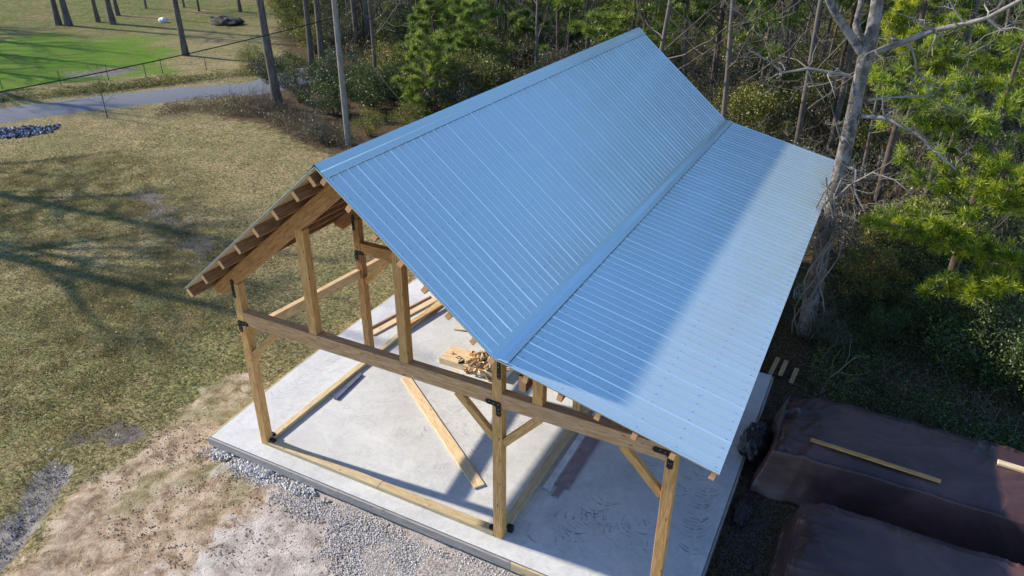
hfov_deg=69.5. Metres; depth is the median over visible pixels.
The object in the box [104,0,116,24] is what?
tree
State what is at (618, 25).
shrub
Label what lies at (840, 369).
dead stick
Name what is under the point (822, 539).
covered stack
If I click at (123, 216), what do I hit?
lawn grass
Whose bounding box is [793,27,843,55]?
shrub
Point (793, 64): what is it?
shrub
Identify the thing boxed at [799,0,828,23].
shrub
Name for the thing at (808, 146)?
shrub
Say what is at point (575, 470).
trim piece
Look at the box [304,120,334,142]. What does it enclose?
shrub
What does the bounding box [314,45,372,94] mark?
shrub
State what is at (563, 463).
trim piece
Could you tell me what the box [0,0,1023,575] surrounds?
ground
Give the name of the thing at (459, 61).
shrub
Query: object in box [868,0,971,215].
pine tree
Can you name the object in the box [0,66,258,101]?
roadside grass
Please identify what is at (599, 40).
shrub
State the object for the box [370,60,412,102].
shrub
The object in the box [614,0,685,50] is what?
pine tree
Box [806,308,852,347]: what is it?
shrub
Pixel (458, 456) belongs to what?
plank
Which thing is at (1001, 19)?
pine tree
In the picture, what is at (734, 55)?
shrub
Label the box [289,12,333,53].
shrub
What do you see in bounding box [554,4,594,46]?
shrub
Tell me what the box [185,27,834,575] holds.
timber barn
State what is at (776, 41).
tree
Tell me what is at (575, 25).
tall pine
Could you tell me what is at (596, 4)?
shrub
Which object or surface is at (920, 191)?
shrub
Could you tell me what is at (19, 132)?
riprap
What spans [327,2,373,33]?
shrub
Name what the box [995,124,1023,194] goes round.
shrub
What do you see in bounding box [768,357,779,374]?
plank
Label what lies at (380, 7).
tree
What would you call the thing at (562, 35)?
pine tree
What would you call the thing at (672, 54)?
shrub
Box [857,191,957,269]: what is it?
shrub
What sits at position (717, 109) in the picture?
wood undergrowth
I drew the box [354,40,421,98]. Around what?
shrub
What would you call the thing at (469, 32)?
pine tree
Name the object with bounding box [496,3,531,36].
shrub
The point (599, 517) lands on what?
concrete slab
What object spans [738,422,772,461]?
tarp bundle
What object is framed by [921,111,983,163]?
shrub
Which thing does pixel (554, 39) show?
shrub
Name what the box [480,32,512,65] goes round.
shrub
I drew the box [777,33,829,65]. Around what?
shrub
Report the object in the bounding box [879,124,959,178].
shrub
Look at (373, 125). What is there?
shrub
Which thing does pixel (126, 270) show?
fallen leaves
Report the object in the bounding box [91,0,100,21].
tree
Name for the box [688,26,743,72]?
shrub
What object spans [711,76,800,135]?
shrub
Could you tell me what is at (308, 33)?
tree
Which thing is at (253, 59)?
shrub
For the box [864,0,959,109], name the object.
tall pine
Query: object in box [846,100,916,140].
shrub
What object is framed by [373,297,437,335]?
plank
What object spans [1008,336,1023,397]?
evergreen shrub
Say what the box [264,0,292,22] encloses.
shrub
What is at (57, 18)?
tree
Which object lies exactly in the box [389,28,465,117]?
pine tree
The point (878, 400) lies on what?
ground ivy
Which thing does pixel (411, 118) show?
shrub
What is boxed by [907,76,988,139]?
shrub
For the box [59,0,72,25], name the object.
tree
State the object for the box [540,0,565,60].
tall pine
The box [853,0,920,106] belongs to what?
pine tree
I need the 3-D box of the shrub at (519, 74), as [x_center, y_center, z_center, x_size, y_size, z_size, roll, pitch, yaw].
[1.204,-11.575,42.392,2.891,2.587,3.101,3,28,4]
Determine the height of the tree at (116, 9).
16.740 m
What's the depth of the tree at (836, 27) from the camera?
47.00 m
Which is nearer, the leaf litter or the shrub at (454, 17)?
the leaf litter
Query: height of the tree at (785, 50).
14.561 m
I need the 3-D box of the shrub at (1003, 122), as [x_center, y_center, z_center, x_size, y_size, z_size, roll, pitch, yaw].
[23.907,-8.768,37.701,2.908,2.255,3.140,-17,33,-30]
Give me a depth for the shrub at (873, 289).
21.98 m
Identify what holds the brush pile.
on the ground at (38, 44)
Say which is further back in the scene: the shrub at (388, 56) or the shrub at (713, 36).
the shrub at (713, 36)
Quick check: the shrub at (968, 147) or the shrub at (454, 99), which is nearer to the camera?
the shrub at (968, 147)
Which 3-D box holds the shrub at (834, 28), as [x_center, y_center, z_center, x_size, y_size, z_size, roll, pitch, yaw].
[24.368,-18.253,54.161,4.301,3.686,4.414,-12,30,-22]
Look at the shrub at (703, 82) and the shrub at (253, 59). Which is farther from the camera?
the shrub at (253, 59)
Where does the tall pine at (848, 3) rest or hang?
on the ground at (38, 44)
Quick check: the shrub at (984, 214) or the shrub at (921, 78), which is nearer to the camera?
the shrub at (984, 214)
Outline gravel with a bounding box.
[196,446,509,575]
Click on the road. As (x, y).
(27, 111)
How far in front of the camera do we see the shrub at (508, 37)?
54.50 m
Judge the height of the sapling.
3.275 m
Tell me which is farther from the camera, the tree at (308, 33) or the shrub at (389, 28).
the shrub at (389, 28)
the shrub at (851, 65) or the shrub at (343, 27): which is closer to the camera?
the shrub at (851, 65)
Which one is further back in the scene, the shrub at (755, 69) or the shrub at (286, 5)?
the shrub at (286, 5)
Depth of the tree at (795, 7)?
40.05 m
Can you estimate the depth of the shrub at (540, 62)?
46.65 m
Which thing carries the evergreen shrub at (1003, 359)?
on the ground at (38, 44)
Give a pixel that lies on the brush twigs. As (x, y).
(689, 58)
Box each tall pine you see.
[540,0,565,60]
[557,0,625,49]
[580,0,679,41]
[673,0,745,103]
[722,0,807,129]
[735,0,809,70]
[823,0,927,135]
[856,0,1006,79]
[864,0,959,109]
[915,0,1023,95]
[955,0,1023,188]
[974,4,1023,127]
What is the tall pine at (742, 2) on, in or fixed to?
on the ground at (38, 44)
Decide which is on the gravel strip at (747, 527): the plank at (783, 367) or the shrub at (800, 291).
the plank at (783, 367)
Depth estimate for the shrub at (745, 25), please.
54.11 m
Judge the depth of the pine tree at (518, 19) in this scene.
53.59 m
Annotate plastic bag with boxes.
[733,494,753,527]
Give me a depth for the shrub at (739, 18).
65.67 m
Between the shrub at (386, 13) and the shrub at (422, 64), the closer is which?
the shrub at (422, 64)
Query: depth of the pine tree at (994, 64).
21.56 m
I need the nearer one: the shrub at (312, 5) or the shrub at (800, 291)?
the shrub at (800, 291)
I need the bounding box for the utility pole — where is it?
[329,0,351,145]
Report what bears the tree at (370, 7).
on the ground at (38, 44)
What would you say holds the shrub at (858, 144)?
on the ground at (38, 44)
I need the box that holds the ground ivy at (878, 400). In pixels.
[802,274,1023,451]
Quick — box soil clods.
[60,404,409,575]
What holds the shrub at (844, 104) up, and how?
on the ground at (38, 44)
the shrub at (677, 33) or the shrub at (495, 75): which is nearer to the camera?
the shrub at (495, 75)
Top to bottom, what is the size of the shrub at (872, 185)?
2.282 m
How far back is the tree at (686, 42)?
41.47 m
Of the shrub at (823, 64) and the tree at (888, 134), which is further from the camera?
the shrub at (823, 64)
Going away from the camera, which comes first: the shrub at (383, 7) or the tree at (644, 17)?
the tree at (644, 17)
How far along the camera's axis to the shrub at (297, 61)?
46.94 m
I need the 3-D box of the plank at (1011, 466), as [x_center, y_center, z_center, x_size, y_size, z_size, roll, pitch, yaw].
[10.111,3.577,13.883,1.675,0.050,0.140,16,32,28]
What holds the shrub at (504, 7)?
on the ground at (38, 44)
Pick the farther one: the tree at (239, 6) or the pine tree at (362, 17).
the tree at (239, 6)
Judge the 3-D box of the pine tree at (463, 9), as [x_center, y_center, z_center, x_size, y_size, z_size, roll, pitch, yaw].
[-4.009,-24.956,60.702,6.480,9.350,6.423,-22,35,-36]
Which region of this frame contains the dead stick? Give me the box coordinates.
[820,341,863,392]
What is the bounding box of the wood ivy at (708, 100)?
[324,6,1023,301]
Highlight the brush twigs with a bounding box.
[223,0,1023,451]
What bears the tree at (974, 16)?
on the ground at (38, 44)
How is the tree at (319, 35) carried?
on the ground at (38, 44)
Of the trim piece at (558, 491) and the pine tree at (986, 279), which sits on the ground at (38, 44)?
the pine tree at (986, 279)
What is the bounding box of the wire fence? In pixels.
[0,50,259,88]
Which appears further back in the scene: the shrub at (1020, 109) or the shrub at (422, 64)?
the shrub at (422, 64)
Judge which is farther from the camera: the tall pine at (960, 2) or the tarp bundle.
the tall pine at (960, 2)
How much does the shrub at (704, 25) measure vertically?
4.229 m
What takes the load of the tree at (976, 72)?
on the ground at (38, 44)
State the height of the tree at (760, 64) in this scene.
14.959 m
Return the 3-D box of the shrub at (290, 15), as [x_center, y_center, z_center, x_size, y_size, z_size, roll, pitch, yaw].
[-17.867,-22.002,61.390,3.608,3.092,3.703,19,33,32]
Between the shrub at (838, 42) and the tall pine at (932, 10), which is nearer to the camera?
the tall pine at (932, 10)
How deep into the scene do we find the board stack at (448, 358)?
18.73 m
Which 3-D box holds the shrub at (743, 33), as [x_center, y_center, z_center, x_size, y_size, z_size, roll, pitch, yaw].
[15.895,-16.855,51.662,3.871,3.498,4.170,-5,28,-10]
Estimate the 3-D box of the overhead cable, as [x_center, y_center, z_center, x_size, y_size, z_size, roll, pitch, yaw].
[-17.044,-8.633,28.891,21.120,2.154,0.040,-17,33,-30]
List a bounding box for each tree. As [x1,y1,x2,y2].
[50,0,62,25]
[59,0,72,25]
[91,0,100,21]
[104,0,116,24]
[112,0,120,15]
[172,0,189,55]
[237,0,241,11]
[256,0,282,109]
[303,0,316,77]
[313,0,326,79]
[341,0,386,44]
[350,0,360,47]
[354,0,419,99]
[359,0,387,42]
[363,0,371,47]
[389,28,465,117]
[393,0,464,69]
[406,0,452,10]
[425,4,493,26]
[441,0,516,87]
[466,0,535,59]
[477,0,500,45]
[501,0,565,70]
[506,0,551,26]
[517,0,589,64]
[525,0,596,56]
[613,0,691,30]
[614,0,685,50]
[623,0,775,88]
[663,0,825,118]
[674,0,739,99]
[683,0,727,76]
[704,0,847,122]
[706,5,757,64]
[712,1,817,85]
[725,0,816,77]
[738,0,1023,339]
[754,0,846,91]
[754,0,982,145]
[762,0,815,42]
[763,0,869,58]
[777,0,798,112]
[799,0,864,64]
[821,0,949,208]
[825,0,864,158]
[837,0,1014,155]
[850,0,1023,201]
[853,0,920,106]
[856,139,1023,349]
[867,0,1023,206]
[867,39,1023,318]
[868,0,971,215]
[919,11,1023,123]
[940,0,1023,152]
[962,0,1023,167]
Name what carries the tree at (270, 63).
on the ground at (38, 44)
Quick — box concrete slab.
[208,278,773,575]
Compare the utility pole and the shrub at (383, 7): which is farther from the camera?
the shrub at (383, 7)
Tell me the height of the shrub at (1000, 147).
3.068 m
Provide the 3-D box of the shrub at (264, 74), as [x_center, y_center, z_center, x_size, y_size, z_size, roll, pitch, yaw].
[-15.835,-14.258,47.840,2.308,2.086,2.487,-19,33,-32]
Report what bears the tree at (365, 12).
on the ground at (38, 44)
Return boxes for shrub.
[233,42,265,66]
[251,51,286,82]
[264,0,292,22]
[268,0,330,29]
[274,4,312,40]
[274,48,313,83]
[278,69,315,102]
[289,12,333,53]
[291,0,328,28]
[299,72,363,116]
[302,52,349,92]
[304,19,333,47]
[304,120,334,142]
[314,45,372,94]
[321,0,358,20]
[322,16,357,53]
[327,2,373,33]
[341,10,377,43]
[345,59,403,110]
[350,107,387,136]
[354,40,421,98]
[365,9,402,45]
[368,0,412,22]
[370,10,416,48]
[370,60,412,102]
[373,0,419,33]
[374,14,410,44]
[387,99,426,127]
[410,53,452,96]
[424,67,483,106]
[427,15,457,37]
[436,47,517,100]
[444,33,515,86]
[464,59,512,91]
[478,21,502,48]
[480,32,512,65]
[485,0,515,36]
[495,16,539,59]
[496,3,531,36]
[504,0,530,10]
[510,63,543,80]
[512,29,559,65]
[522,12,566,43]
[528,46,583,70]
[531,48,570,68]
[540,26,566,48]
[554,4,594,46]
[563,37,597,56]
[572,34,603,52]
[575,0,607,17]
[589,0,618,13]
[589,35,614,44]
[597,10,641,39]
[605,1,656,38]
[642,12,684,49]
[652,34,681,59]
[655,13,705,66]
[676,9,729,58]
[681,69,718,97]
[687,16,745,64]
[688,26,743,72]
[688,42,753,92]
[701,81,752,123]
[705,0,719,15]
[711,19,759,39]
[711,32,758,82]
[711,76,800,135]
[714,21,761,51]
[724,2,747,23]
[725,44,778,87]
[728,82,798,132]
[743,69,801,114]
[753,119,806,148]
[766,50,816,96]
[767,92,833,145]
[768,38,825,67]
[771,13,822,42]
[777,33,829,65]
[780,55,866,124]
[780,71,868,137]
[788,271,838,310]
[792,137,833,157]
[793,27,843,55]
[793,284,805,299]
[795,54,849,86]
[798,5,828,33]
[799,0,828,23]
[803,48,851,81]
[805,14,878,65]
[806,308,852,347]
[808,211,888,275]
[819,14,852,55]
[822,83,928,146]
[824,5,865,14]
[827,240,918,303]
[829,57,877,85]
[829,104,901,160]
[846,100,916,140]
[847,146,909,201]
[853,193,995,274]
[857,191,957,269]
[875,91,973,147]
[877,230,977,300]
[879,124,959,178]
[890,275,987,340]
[896,67,943,108]
[903,131,985,200]
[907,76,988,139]
[912,185,1007,272]
[914,167,988,210]
[917,292,1023,383]
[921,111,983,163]
[925,69,1014,111]
[948,130,1023,199]
[961,191,1023,247]
[966,95,1010,136]
[976,89,1023,135]
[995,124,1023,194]
[997,228,1023,270]
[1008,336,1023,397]
[1011,292,1023,330]
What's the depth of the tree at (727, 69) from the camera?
30.00 m
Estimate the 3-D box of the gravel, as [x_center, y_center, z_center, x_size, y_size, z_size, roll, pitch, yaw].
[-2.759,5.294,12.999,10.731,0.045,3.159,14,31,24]
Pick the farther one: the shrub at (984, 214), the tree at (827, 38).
the tree at (827, 38)
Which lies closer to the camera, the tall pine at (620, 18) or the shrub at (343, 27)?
the tall pine at (620, 18)
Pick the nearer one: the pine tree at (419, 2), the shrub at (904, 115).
the shrub at (904, 115)
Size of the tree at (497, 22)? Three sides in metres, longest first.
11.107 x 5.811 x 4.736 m
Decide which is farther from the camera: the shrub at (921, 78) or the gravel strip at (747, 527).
the shrub at (921, 78)
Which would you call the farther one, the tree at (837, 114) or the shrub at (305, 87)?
the shrub at (305, 87)
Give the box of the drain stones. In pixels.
[0,467,67,569]
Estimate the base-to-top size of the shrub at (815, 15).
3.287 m
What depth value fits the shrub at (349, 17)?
60.06 m
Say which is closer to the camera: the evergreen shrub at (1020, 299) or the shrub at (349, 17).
the evergreen shrub at (1020, 299)
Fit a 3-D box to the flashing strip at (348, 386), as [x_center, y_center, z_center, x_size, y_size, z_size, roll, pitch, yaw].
[-3.964,2.382,17.907,0.100,0.050,1.124,11,30,19]
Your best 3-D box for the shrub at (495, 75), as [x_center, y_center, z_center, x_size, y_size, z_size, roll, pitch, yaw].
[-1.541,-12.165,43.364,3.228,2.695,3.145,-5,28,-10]
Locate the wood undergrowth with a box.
[325,7,1023,298]
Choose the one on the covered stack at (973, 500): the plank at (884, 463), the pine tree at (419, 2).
the plank at (884, 463)
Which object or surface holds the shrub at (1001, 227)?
on the ground at (38, 44)
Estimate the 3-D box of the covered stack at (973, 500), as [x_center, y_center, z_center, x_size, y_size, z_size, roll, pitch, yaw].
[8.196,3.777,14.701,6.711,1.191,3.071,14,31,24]
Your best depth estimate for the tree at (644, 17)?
43.03 m
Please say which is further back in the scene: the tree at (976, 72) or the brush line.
the brush line
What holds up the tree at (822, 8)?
on the ground at (38, 44)
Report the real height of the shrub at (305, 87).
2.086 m
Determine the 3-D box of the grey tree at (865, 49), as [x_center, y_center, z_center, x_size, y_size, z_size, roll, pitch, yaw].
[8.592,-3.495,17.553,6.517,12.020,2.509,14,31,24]
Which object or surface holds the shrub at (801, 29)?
on the ground at (38, 44)
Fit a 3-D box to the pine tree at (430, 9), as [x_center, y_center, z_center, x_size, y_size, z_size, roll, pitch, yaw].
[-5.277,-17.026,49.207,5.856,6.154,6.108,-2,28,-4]
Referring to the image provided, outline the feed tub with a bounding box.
[158,17,167,22]
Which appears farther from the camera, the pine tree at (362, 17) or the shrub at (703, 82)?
the pine tree at (362, 17)
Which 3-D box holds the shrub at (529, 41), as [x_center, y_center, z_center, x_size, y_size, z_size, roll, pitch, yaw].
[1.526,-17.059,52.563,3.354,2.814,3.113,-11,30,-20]
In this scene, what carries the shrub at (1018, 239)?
on the ground at (38, 44)
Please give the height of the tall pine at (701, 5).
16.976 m
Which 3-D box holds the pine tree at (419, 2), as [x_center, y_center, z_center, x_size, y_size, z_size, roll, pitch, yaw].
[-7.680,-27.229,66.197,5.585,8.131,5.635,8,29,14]
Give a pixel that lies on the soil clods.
(223, 506)
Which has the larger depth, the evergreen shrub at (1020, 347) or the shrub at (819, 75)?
the shrub at (819, 75)
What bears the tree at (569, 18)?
on the ground at (38, 44)
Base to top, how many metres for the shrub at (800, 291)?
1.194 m
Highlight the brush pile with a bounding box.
[207,15,244,25]
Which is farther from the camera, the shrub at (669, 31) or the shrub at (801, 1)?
the shrub at (801, 1)
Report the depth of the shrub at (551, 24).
57.58 m
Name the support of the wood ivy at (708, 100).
on the ground at (38, 44)
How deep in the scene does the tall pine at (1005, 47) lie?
27.85 m
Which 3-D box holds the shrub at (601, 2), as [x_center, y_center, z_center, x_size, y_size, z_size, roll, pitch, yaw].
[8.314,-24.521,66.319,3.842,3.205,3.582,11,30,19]
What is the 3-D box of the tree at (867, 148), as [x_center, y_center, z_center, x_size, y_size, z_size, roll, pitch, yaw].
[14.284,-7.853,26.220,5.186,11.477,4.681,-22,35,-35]
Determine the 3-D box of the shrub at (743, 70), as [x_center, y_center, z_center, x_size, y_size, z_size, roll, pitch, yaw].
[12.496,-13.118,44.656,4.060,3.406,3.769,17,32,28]
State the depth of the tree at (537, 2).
43.09 m
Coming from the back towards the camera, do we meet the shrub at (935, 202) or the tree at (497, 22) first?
the tree at (497, 22)
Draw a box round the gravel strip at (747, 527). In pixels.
[713,366,798,575]
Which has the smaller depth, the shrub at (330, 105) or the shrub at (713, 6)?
the shrub at (330, 105)
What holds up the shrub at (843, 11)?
on the ground at (38, 44)
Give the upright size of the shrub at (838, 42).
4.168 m
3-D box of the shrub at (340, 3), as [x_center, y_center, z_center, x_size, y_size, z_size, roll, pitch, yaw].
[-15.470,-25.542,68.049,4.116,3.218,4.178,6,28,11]
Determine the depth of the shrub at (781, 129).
32.62 m
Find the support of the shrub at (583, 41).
on the ground at (38, 44)
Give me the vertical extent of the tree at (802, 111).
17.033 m
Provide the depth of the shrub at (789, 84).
40.25 m
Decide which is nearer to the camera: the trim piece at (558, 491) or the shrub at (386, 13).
the trim piece at (558, 491)
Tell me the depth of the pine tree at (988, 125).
18.76 m
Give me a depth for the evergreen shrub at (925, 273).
22.40 m
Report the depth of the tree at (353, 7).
58.76 m
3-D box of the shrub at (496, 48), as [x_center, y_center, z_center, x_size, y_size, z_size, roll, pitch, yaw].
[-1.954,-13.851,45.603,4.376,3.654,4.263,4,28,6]
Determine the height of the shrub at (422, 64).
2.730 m
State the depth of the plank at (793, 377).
18.70 m
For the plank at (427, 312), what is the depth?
20.83 m
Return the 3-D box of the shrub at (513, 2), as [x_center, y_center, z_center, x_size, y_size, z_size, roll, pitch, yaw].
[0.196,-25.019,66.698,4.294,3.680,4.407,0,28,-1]
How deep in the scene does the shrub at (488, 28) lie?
52.69 m
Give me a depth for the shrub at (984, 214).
23.42 m
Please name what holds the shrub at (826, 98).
on the ground at (38, 44)
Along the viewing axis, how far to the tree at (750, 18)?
48.14 m
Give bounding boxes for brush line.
[151,91,358,149]
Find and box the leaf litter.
[780,249,1023,447]
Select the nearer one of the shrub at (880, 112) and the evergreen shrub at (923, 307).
the evergreen shrub at (923, 307)
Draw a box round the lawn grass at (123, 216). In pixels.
[0,140,311,536]
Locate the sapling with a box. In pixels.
[83,64,117,117]
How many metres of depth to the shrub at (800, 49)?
46.87 m
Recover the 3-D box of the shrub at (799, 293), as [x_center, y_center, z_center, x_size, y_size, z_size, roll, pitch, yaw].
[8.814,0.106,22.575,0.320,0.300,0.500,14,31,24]
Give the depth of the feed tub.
70.63 m
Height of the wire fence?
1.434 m
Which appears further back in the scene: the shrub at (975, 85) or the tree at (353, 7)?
the tree at (353, 7)
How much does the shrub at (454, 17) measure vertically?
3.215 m
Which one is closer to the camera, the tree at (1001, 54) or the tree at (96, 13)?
the tree at (1001, 54)
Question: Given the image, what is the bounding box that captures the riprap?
[0,124,60,138]
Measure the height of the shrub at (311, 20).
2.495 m
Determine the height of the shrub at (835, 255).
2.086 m
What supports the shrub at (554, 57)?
on the ground at (38, 44)
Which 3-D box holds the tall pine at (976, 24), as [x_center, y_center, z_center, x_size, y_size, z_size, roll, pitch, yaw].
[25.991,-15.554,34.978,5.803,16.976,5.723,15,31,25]
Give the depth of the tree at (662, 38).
31.67 m
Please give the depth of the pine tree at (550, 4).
65.99 m
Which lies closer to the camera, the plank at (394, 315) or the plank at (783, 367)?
the plank at (783, 367)
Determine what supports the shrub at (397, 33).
on the ground at (38, 44)
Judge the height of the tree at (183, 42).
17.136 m
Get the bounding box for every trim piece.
[542,412,595,490]
[551,416,603,497]
[555,416,611,489]
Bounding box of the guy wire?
[372,67,412,115]
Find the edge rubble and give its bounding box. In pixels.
[209,445,331,501]
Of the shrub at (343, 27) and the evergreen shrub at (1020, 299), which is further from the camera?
the shrub at (343, 27)
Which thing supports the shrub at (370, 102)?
on the ground at (38, 44)
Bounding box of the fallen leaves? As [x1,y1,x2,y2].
[0,123,319,523]
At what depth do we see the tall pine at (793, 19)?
33.20 m
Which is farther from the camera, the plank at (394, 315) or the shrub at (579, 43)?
the shrub at (579, 43)
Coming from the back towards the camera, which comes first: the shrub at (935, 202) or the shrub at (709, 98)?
the shrub at (709, 98)
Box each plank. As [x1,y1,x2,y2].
[373,296,430,327]
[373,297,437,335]
[400,376,484,488]
[411,303,442,324]
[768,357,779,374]
[778,360,788,375]
[789,368,798,383]
[810,438,940,482]
[997,459,1023,472]
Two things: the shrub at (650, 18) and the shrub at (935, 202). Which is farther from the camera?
the shrub at (650, 18)
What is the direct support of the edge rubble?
on the ground at (38, 44)
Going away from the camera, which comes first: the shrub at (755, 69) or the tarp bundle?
the tarp bundle
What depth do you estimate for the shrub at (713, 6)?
66.73 m
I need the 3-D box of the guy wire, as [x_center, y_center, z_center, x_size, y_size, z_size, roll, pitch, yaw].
[-5.974,-9.886,37.657,0.036,3.781,5.520,6,28,10]
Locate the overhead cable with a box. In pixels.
[0,19,328,91]
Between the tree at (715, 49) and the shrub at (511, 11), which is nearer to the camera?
the tree at (715, 49)
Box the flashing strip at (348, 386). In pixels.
[334,373,362,399]
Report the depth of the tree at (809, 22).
50.95 m
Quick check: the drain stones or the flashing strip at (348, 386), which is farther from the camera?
the flashing strip at (348, 386)
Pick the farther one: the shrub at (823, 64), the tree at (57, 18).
the tree at (57, 18)
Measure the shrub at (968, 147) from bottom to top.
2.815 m
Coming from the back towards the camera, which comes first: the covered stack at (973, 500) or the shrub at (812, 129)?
the shrub at (812, 129)
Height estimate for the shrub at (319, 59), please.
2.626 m
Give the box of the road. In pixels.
[0,68,333,123]
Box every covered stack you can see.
[748,394,1023,565]
[768,502,1023,575]
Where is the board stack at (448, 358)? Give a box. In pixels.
[439,345,513,378]
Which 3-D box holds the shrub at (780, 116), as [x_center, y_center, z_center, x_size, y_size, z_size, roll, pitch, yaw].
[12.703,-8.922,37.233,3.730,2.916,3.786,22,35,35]

